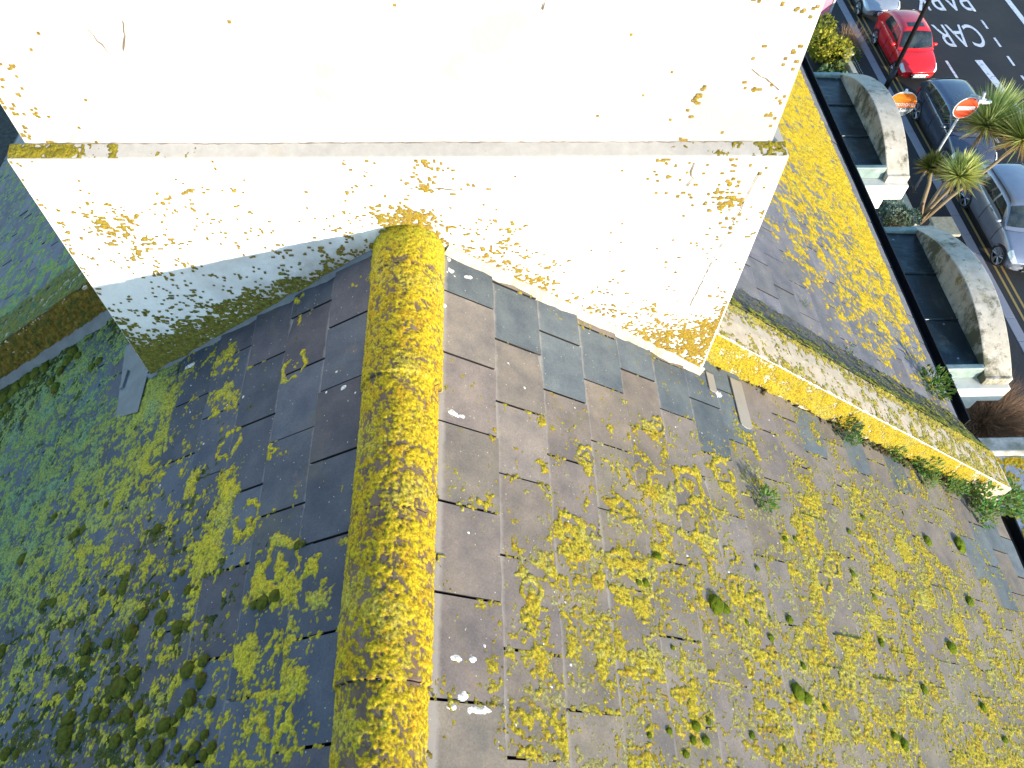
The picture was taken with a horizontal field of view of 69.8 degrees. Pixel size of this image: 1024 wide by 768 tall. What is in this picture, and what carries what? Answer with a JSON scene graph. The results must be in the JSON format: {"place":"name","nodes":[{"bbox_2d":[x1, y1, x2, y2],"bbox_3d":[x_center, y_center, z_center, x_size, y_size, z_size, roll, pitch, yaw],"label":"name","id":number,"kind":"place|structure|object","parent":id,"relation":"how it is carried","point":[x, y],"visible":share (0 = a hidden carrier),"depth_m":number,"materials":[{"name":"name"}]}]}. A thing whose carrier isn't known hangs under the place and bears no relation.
{"place":"outdoors","nodes":[
{"label":"outdoors","id":0,"kind":"place"},
{"bbox_2d":[0,40,1004,437],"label":"ground","id":1,"kind":"structure","parent":0,"point":[8,132],"depth_m":26.91,"materials":[{"name":"soil"}]},
{"bbox_2d":[0,55,1012,424],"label":"terraced house","id":2,"kind":"structure","parent":1,"relation":"on","point":[902,305],"depth_m":6.34,"materials":[{"name":"stone"}]},
{"bbox_2d":[0,263,111,389],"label":"parapet wall","id":3,"kind":"structure","parent":2,"relation":"on","point":[56,316],"depth_m":4.11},
{"bbox_2d":[814,72,909,208],"bbox_3d":[3.502,0.431,13.262,1.129,12.625,1.960,-1,56,-2],"label":"bay window","id":4,"kind":"structure","parent":2,"relation":"in","point":[868,119],"depth_m":8.01,"materials":[{"name":"paint"}]},
{"bbox_2d":[918,363,951,395],"bbox_3d":[3.140,-0.039,5.455,0.239,0.258,0.260,-1,56,-2],"label":"weed","id":5,"kind":"object","parent":2,"relation":"on","point":[938,373],"visible":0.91,"depth_m":5.44,"materials":[{"name":"green plant"}]},
{"bbox_2d":[929,376,956,401],"bbox_3d":[3.226,0.036,5.501,0.205,0.200,0.210,23,58,13],"label":"weed","id":6,"kind":"object","parent":2,"relation":"on","point":[943,396],"visible":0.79,"depth_m":5.47,"materials":[{"name":"green plant"}]},
{"bbox_2d":[884,226,1012,407],"bbox_3d":[3.595,2.585,11.796,1.129,12.625,1.960,-1,56,-2],"label":"bay window","id":7,"kind":"structure","parent":2,"relation":"in","point":[958,300],"depth_m":6.58,"materials":[{"name":"paint"}]},
{"bbox_2d":[0,224,1023,767],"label":"terraced house","id":8,"kind":"structure","parent":1,"relation":"on","point":[476,490],"depth_m":2.64,"materials":[{"name":"stone"}]},
{"bbox_2d":[0,644,5,658],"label":"moss cushion","id":9,"kind":"object","parent":8,"relation":"on","point":[2,649],"visible":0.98,"depth_m":2.95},
{"bbox_2d":[0,391,8,404],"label":"moss cushion","id":10,"kind":"object","parent":8,"relation":"on","point":[3,398],"visible":0.71,"depth_m":4.35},
{"bbox_2d":[0,746,10,760],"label":"moss cushion","id":11,"kind":"object","parent":8,"relation":"on","point":[5,753],"visible":1,"depth_m":2.60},
{"bbox_2d":[11,749,18,760],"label":"moss cushion","id":12,"kind":"object","parent":8,"relation":"on","point":[15,755],"visible":1,"depth_m":2.55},
{"bbox_2d":[11,380,20,391],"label":"moss cushion","id":13,"kind":"object","parent":8,"relation":"on","point":[15,386],"visible":0.76,"depth_m":4.30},
{"bbox_2d":[17,553,26,565],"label":"moss cushion","id":14,"kind":"object","parent":8,"relation":"on","point":[20,559],"visible":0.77,"depth_m":3.24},
{"bbox_2d":[19,372,30,386],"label":"moss cushion","id":15,"kind":"object","parent":8,"relation":"on","point":[25,379],"visible":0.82,"depth_m":4.28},
{"bbox_2d":[30,367,38,379],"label":"moss cushion","id":16,"kind":"object","parent":8,"relation":"on","point":[34,371],"visible":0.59,"depth_m":4.25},
{"bbox_2d":[39,362,49,372],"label":"moss cushion","id":17,"kind":"object","parent":8,"relation":"on","point":[44,366],"visible":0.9,"depth_m":4.19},
{"bbox_2d":[50,382,59,393],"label":"moss cushion","id":18,"kind":"object","parent":8,"relation":"on","point":[54,387],"visible":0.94,"depth_m":3.96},
{"bbox_2d":[56,738,70,753],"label":"moss cushion","id":19,"kind":"object","parent":8,"relation":"on","point":[62,747],"visible":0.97,"depth_m":2.42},
{"bbox_2d":[56,724,72,741],"bbox_3d":[-1.489,1.170,2.450,0.073,0.041,0.067,3,66,40],"label":"moss cushion","id":20,"kind":"object","parent":8,"relation":"on","point":[65,732],"visible":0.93,"depth_m":2.44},
{"bbox_2d":[62,355,72,366],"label":"moss cushion","id":21,"kind":"object","parent":8,"relation":"on","point":[66,361],"visible":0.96,"depth_m":4.04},
{"bbox_2d":[60,711,75,727],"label":"moss cushion","id":22,"kind":"object","parent":8,"relation":"on","point":[68,718],"visible":0.88,"depth_m":2.46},
{"bbox_2d":[66,687,75,700],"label":"moss cushion","id":23,"kind":"object","parent":8,"relation":"on","point":[71,692],"visible":1,"depth_m":2.53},
{"bbox_2d":[66,346,77,356],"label":"moss cushion","id":24,"kind":"object","parent":8,"relation":"on","point":[72,351],"visible":0.77,"depth_m":4.06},
{"bbox_2d":[71,528,79,538],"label":"moss cushion","id":25,"kind":"object","parent":8,"relation":"on","point":[75,533],"visible":0.9,"depth_m":3.06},
{"bbox_2d":[79,655,89,666],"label":"moss cushion","id":26,"kind":"object","parent":8,"relation":"on","point":[84,661],"visible":1,"depth_m":2.58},
{"bbox_2d":[81,641,90,654],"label":"moss cushion","id":27,"kind":"object","parent":8,"relation":"on","point":[86,646],"visible":1,"depth_m":2.60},
{"bbox_2d":[88,705,100,722],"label":"moss cushion","id":28,"kind":"object","parent":8,"relation":"on","point":[95,712],"visible":0.93,"depth_m":2.39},
{"bbox_2d":[99,707,109,720],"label":"moss cushion","id":29,"kind":"object","parent":8,"relation":"on","point":[104,714],"visible":1,"depth_m":2.37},
{"bbox_2d":[102,637,112,649],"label":"moss cushion","id":30,"kind":"object","parent":8,"relation":"on","point":[107,643],"visible":0.99,"depth_m":2.56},
{"bbox_2d":[109,733,120,749],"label":"moss cushion","id":31,"kind":"object","parent":8,"relation":"on","point":[114,741],"visible":1,"depth_m":2.28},
{"bbox_2d":[114,712,122,723],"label":"moss cushion","id":32,"kind":"object","parent":8,"relation":"on","point":[117,718],"visible":0.76,"depth_m":2.33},
{"bbox_2d":[110,676,127,698],"bbox_3d":[-1.286,0.994,2.405,0.084,0.043,0.068,-25,50,25],"label":"moss cushion","id":33,"kind":"object","parent":8,"relation":"on","point":[118,687],"visible":0.97,"depth_m":2.39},
{"bbox_2d":[118,580,128,595],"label":"moss cushion","id":34,"kind":"object","parent":8,"relation":"on","point":[122,587],"visible":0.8,"depth_m":2.66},
{"bbox_2d":[121,709,132,723],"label":"moss cushion","id":35,"kind":"object","parent":8,"relation":"on","point":[126,715],"visible":0.8,"depth_m":2.31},
{"bbox_2d":[124,725,131,741],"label":"moss cushion","id":36,"kind":"object","parent":8,"relation":"on","point":[127,732],"visible":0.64,"depth_m":2.27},
{"bbox_2d":[123,623,137,642],"bbox_3d":[-1.302,0.851,2.507,0.066,0.039,0.064,-49,44,3],"label":"moss cushion","id":37,"kind":"object","parent":8,"relation":"on","point":[130,632],"visible":1,"depth_m":2.49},
{"bbox_2d":[126,666,139,681],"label":"moss cushion","id":38,"kind":"object","parent":8,"relation":"on","point":[132,673],"visible":0.98,"depth_m":2.39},
{"bbox_2d":[133,699,142,712],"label":"moss cushion","id":39,"kind":"object","parent":8,"relation":"on","point":[138,704],"visible":1,"depth_m":2.29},
{"bbox_2d":[137,727,144,738],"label":"moss cushion","id":40,"kind":"object","parent":8,"relation":"on","point":[140,732],"visible":1,"depth_m":2.23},
{"bbox_2d":[136,608,148,621],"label":"moss cushion","id":41,"kind":"object","parent":8,"relation":"on","point":[142,614],"visible":1,"depth_m":2.51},
{"bbox_2d":[145,751,156,765],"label":"moss cushion","id":42,"kind":"object","parent":8,"relation":"on","point":[150,759],"visible":0.82,"depth_m":2.15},
{"bbox_2d":[150,738,163,757],"bbox_3d":[-1.045,1.073,2.168,0.058,0.032,0.054,25,81,47],"label":"moss cushion","id":43,"kind":"object","parent":8,"relation":"on","point":[156,750],"visible":1,"depth_m":2.15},
{"bbox_2d":[152,523,161,533],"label":"moss cushion","id":44,"kind":"object","parent":8,"relation":"on","point":[156,527],"visible":1,"depth_m":2.71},
{"bbox_2d":[154,609,166,625],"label":"moss cushion","id":45,"kind":"object","parent":8,"relation":"on","point":[160,617],"visible":1,"depth_m":2.43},
{"bbox_2d":[155,716,170,733],"bbox_3d":[-1.041,1.022,2.197,0.064,0.033,0.051,-18,53,29],"label":"moss cushion","id":46,"kind":"object","parent":8,"relation":"on","point":[163,725],"visible":0.95,"depth_m":2.18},
{"bbox_2d":[160,591,168,601],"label":"moss cushion","id":47,"kind":"object","parent":8,"relation":"on","point":[164,596],"visible":1,"depth_m":2.48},
{"bbox_2d":[168,727,176,739],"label":"moss cushion","id":48,"kind":"object","parent":8,"relation":"on","point":[172,731],"visible":1,"depth_m":2.14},
{"bbox_2d":[170,619,183,635],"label":"moss cushion","id":49,"kind":"object","parent":8,"relation":"on","point":[176,628],"visible":0.98,"depth_m":2.36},
{"bbox_2d":[173,743,180,753],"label":"moss cushion","id":50,"kind":"object","parent":8,"relation":"on","point":[176,748],"visible":1,"depth_m":2.10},
{"bbox_2d":[175,705,184,718],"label":"moss cushion","id":51,"kind":"object","parent":8,"relation":"on","point":[180,712],"visible":1,"depth_m":2.16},
{"bbox_2d":[179,751,188,763],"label":"moss cushion","id":52,"kind":"object","parent":8,"relation":"on","point":[184,756],"visible":0.99,"depth_m":2.07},
{"bbox_2d":[179,661,194,678],"bbox_3d":[-0.989,0.872,2.241,0.057,0.034,0.058,-29,48,21],"label":"moss cushion","id":53,"kind":"object","parent":8,"relation":"on","point":[186,668],"visible":1,"depth_m":2.23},
{"bbox_2d":[182,688,196,707],"bbox_3d":[-0.957,0.932,2.180,0.062,0.034,0.052,9,70,44],"label":"moss cushion","id":54,"kind":"object","parent":8,"relation":"on","point":[189,698],"visible":1,"depth_m":2.17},
{"bbox_2d":[186,755,195,767],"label":"moss cushion","id":55,"kind":"object","parent":8,"relation":"on","point":[191,762],"visible":1,"depth_m":2.05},
{"bbox_2d":[189,740,200,753],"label":"moss cushion","id":56,"kind":"object","parent":8,"relation":"on","point":[194,746],"visible":1,"depth_m":2.07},
{"bbox_2d":[194,672,205,687],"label":"moss cushion","id":57,"kind":"object","parent":8,"relation":"on","point":[200,679],"visible":1,"depth_m":2.18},
{"bbox_2d":[197,654,208,667],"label":"moss cushion","id":58,"kind":"object","parent":8,"relation":"on","point":[203,659],"visible":1,"depth_m":2.21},
{"bbox_2d":[198,749,207,762],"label":"moss cushion","id":59,"kind":"object","parent":8,"relation":"on","point":[202,756],"visible":0.98,"depth_m":2.04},
{"bbox_2d":[199,729,208,740],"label":"moss cushion","id":60,"kind":"object","parent":8,"relation":"on","point":[204,735],"visible":1,"depth_m":2.07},
{"bbox_2d":[206,696,215,708],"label":"moss cushion","id":61,"kind":"object","parent":8,"relation":"on","point":[210,702],"visible":1,"depth_m":2.12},
{"bbox_2d":[206,740,216,754],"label":"moss cushion","id":62,"kind":"object","parent":8,"relation":"on","point":[211,746],"visible":1,"depth_m":2.04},
{"bbox_2d":[256,594,268,611],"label":"moss cushion","id":63,"kind":"object","parent":8,"relation":"on","point":[262,602],"visible":1,"depth_m":2.18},
{"bbox_2d":[269,589,279,601],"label":"moss cushion","id":64,"kind":"object","parent":8,"relation":"on","point":[274,595],"visible":0.99,"depth_m":2.17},
{"bbox_2d":[0,0,824,378],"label":"chimney stack","id":65,"kind":"object","parent":8,"relation":"on","point":[196,174],"visible":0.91,"depth_m":2.42,"materials":[{"name":"paint"}]},
{"bbox_2d":[692,721,700,731],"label":"moss cushion","id":66,"kind":"object","parent":8,"relation":"on","point":[696,726],"visible":1,"depth_m":2.39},
{"bbox_2d":[702,735,709,745],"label":"moss cushion","id":67,"kind":"object","parent":8,"relation":"on","point":[706,740],"visible":1,"depth_m":2.39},
{"bbox_2d":[709,594,723,614],"bbox_3d":[0.766,0.826,2.756,0.078,0.037,0.083,52,40,0],"label":"moss cushion","id":68,"kind":"object","parent":8,"relation":"on","point":[716,603],"visible":1,"depth_m":2.74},
{"bbox_2d":[753,482,780,513],"bbox_3d":[1.142,0.516,3.281,0.141,0.144,0.129,-28,61,-19],"label":"weed","id":69,"kind":"object","parent":8,"relation":"on","point":[771,504],"visible":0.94,"depth_m":3.27,"materials":[{"name":"green plant"}]},
{"bbox_2d":[792,682,804,700],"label":"moss cushion","id":70,"kind":"object","parent":8,"relation":"on","point":[798,692],"visible":1,"depth_m":2.79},
{"bbox_2d":[804,692,811,705],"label":"moss cushion","id":71,"kind":"object","parent":8,"relation":"on","point":[807,699],"visible":0.96,"depth_m":2.81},
{"bbox_2d":[832,417,864,441],"bbox_3d":[1.884,0.243,4.134,0.190,0.203,0.197,-1,56,-2],"label":"weed","id":72,"kind":"object","parent":8,"relation":"on","point":[856,425],"visible":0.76,"depth_m":4.11,"materials":[{"name":"green plant"}]},
{"bbox_2d":[846,428,865,445],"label":"weed","id":73,"kind":"object","parent":8,"relation":"on","point":[857,442],"visible":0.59,"depth_m":4.18,"materials":[{"name":"green plant"}]},
{"bbox_2d":[706,286,1010,500],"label":"parapet wall","id":74,"kind":"structure","parent":8,"relation":"on","point":[780,356],"depth_m":4.18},
{"bbox_2d":[888,445,907,462],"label":"weed","id":75,"kind":"object","parent":8,"relation":"on","point":[903,452],"visible":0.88,"depth_m":4.42,"materials":[{"name":"green plant"}]},
{"bbox_2d":[900,738,908,751],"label":"moss cushion","id":76,"kind":"object","parent":8,"relation":"on","point":[904,743],"visible":1,"depth_m":3.06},
{"bbox_2d":[910,456,926,469],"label":"weed","id":77,"kind":"object","parent":8,"relation":"on","point":[916,465],"visible":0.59,"depth_m":4.54,"materials":[{"name":"green plant"}]},
{"bbox_2d":[917,468,942,489],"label":"weed","id":78,"kind":"object","parent":8,"relation":"on","point":[931,479],"visible":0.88,"depth_m":4.53,"materials":[{"name":"green plant"}]},
{"bbox_2d":[915,456,944,478],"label":"weed","id":79,"kind":"object","parent":8,"relation":"on","point":[933,467],"visible":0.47,"depth_m":4.55,"materials":[{"name":"green plant"}]},
{"bbox_2d":[947,641,956,653],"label":"moss cushion","id":80,"kind":"object","parent":8,"relation":"on","point":[952,647],"visible":1,"depth_m":3.71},
{"bbox_2d":[940,472,964,493],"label":"weed","id":81,"kind":"object","parent":8,"relation":"on","point":[953,480],"visible":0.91,"depth_m":4.71,"materials":[{"name":"green plant"}]},
{"bbox_2d":[954,537,965,553],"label":"moss cushion","id":82,"kind":"object","parent":8,"relation":"on","point":[959,543],"visible":0.99,"depth_m":4.40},
{"bbox_2d":[951,478,971,496],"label":"weed","id":83,"kind":"object","parent":8,"relation":"on","point":[963,487],"visible":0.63,"depth_m":4.78,"materials":[{"name":"green plant"}]},
{"bbox_2d":[963,481,986,502],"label":"weed","id":84,"kind":"object","parent":8,"relation":"on","point":[976,492],"visible":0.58,"depth_m":4.86,"materials":[{"name":"green plant"}]},
{"bbox_2d":[965,481,1004,515],"bbox_3d":[3.119,0.744,4.869,0.278,0.265,0.274,-1,56,-2],"label":"weed","id":85,"kind":"object","parent":8,"relation":"on","point":[989,493],"visible":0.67,"depth_m":4.83,"materials":[{"name":"green plant"}]},
{"bbox_2d":[969,497,1006,529],"bbox_3d":[3.104,0.845,4.807,0.225,0.222,0.222,-1,56,-2],"label":"weed","id":86,"kind":"object","parent":8,"relation":"on","point":[987,505],"visible":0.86,"depth_m":4.79,"materials":[{"name":"green plant"}]},
{"bbox_2d":[978,437,1023,535],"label":"bay window","id":87,"kind":"structure","parent":8,"relation":"in","point":[1009,451],"depth_m":6.07,"materials":[{"name":"paint"}]},
{"bbox_2d":[995,477,1023,516],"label":"weed","id":88,"kind":"object","parent":8,"relation":"on","point":[1013,501],"visible":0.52,"depth_m":5.12,"materials":[{"name":"green plant"}]},
{"bbox_2d":[998,485,1023,520],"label":"weed","id":89,"kind":"object","parent":8,"relation":"on","point":[1021,516],"visible":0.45,"depth_m":5.21,"materials":[{"name":"green plant"}]},
{"bbox_2d":[819,0,835,20],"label":"sign board","id":90,"kind":"object","parent":1,"relation":"on","point":[827,5],"visible":0.22,"depth_m":31.58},
{"bbox_2d":[817,59,847,72],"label":"shrub","id":91,"kind":"object","parent":1,"relation":"on","point":[833,68],"visible":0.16,"depth_m":28.77,"materials":[{"name":"green plant"}]},
{"bbox_2d":[807,12,861,70],"bbox_3d":[12.837,-13.585,29.621,2.661,1.914,2.592,-36,64,-23],"label":"flowering shrub","id":92,"kind":"object","parent":1,"relation":"on","point":[827,44],"visible":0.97,"depth_m":29.21,"materials":[{"name":"green plant"}]},
{"bbox_2d":[842,57,856,72],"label":"garden wall","id":93,"kind":"structure","parent":1,"relation":"on","point":[850,68],"depth_m":28.90,"materials":[{"name":"concrete"}]},
{"bbox_2d":[837,21,871,60],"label":"dry grass","id":94,"kind":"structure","parent":1,"relation":"on","point":[853,34],"depth_m":30.56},
{"bbox_2d":[882,213,905,226],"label":"shrub","id":95,"kind":"object","parent":1,"relation":"on","point":[892,221],"visible":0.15,"depth_m":23.86,"materials":[{"name":"green plant"}]},
{"bbox_2d":[878,199,923,226],"bbox_3d":[12.860,-5.582,24.536,1.327,1.232,1.536,-1,56,-2],"label":"shrub","id":96,"kind":"object","parent":1,"relation":"on","point":[893,210],"visible":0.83,"depth_m":24.14,"materials":[{"name":"green plant"}]},
{"bbox_2d":[884,193,920,226],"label":"garden wall","id":97,"kind":"structure","parent":1,"relation":"on","point":[906,201],"depth_m":24.69,"materials":[{"name":"stone"}]},
{"bbox_2d":[892,89,916,115],"bbox_3d":[13.111,-8.791,25.523,0.920,3.200,0.112,5,56,7],"label":"for sale sign","id":98,"kind":"object","parent":1,"relation":"on","point":[905,101],"visible":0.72,"depth_m":24.49,"materials":[{"name":"plastic"}]},
{"bbox_2d":[836,0,1023,351],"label":"kerb","id":99,"kind":"structure","parent":1,"relation":"on","point":[1014,325],"depth_m":25.54,"materials":[{"name":"concrete"}]},
{"bbox_2d":[928,217,960,236],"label":"gate pier","id":100,"kind":"structure","parent":1,"relation":"on","point":[947,225],"depth_m":23.78,"materials":[{"name":"stone"}]},
{"bbox_2d":[912,78,1023,223],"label":"palm tree","id":101,"kind":"object","parent":1,"relation":"on","point":[995,117],"visible":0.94,"depth_m":22.99,"materials":[{"name":"green plant"}]},
{"bbox_2d":[937,370,1023,437],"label":"bare shrub","id":102,"kind":"object","parent":1,"relation":"on","point":[990,419],"visible":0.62,"depth_m":20.19,"materials":[{"name":"plant"}]},
{"bbox_2d":[815,1,1023,436],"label":"pavement","id":103,"kind":"structure","parent":0,"point":[1017,357],"depth_m":25.97,"materials":[{"name":"concrete"}]},
{"bbox_2d":[884,0,931,89],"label":"street lamp","id":104,"kind":"object","parent":103,"relation":"on","point":[891,76],"visible":0.85,"depth_m":27.59,"materials":[{"name":"black metal"}]},
{"bbox_2d":[913,92,991,191],"bbox_3d":[14.336,-7.841,24.197,0.895,4.131,0.399,-1,56,-2],"label":"no entry sign","id":105,"kind":"object","parent":103,"relation":"on","point":[962,108],"visible":1,"depth_m":23.10,"materials":[{"name":"metal"}]},
{"bbox_2d":[843,0,1023,332],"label":"road","id":106,"kind":"structure","parent":0,"point":[1002,22],"depth_m":31.18,"materials":[{"name":"asphalt"}]},
{"bbox_2d":[853,0,899,15],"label":"parked car","id":107,"kind":"object","parent":106,"relation":"on","point":[872,7],"visible":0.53,"depth_m":32.05,"materials":[{"name":"silver metal"}]},
{"bbox_2d":[871,9,937,78],"bbox_3d":[16.300,-14.055,30.206,1.958,1.520,3.654,-1,56,-2],"label":"parked car","id":108,"kind":"object","parent":106,"relation":"on","point":[891,32],"visible":0.88,"depth_m":29.63,"materials":[{"name":"red paint"}]},
{"bbox_2d":[848,0,1023,320],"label":"yellow lines","id":109,"kind":"object","parent":106,"relation":"on","point":[997,271],"visible":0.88,"depth_m":25.64,"materials":[{"name":"paint"}]},
{"bbox_2d":[919,0,974,9],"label":"road lettering","id":110,"kind":"object","parent":106,"relation":"on","point":[943,7],"visible":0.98,"depth_m":33.39,"materials":[{"name":"white paint"}]},
{"bbox_2d":[911,78,996,168],"bbox_3d":[16.502,-9.607,27.151,2.070,1.570,4.354,-1,56,-2],"label":"parked car","id":111,"kind":"object","parent":106,"relation":"on","point":[935,97],"visible":0.53,"depth_m":26.97,"materials":[{"name":"paint"}]},
{"bbox_2d":[932,24,984,46],"bbox_3d":[19.514,-15.193,31.989,1.970,0.004,1.750,-1,56,-2],"label":"road lettering","id":112,"kind":"object","parent":106,"relation":"on","point":[982,44],"visible":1,"depth_m":31.99,"materials":[{"name":"white paint"}]},
{"bbox_2d":[912,0,1023,140],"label":"white lines","id":113,"kind":"object","parent":106,"relation":"on","point":[986,70],"visible":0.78,"depth_m":30.78,"materials":[{"name":"paint"}]},
{"bbox_2d":[958,162,1023,272],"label":"parked car","id":114,"kind":"object","parent":106,"relation":"on","point":[996,210],"visible":0.81,"depth_m":24.09,"materials":[{"name":"silver metal"}]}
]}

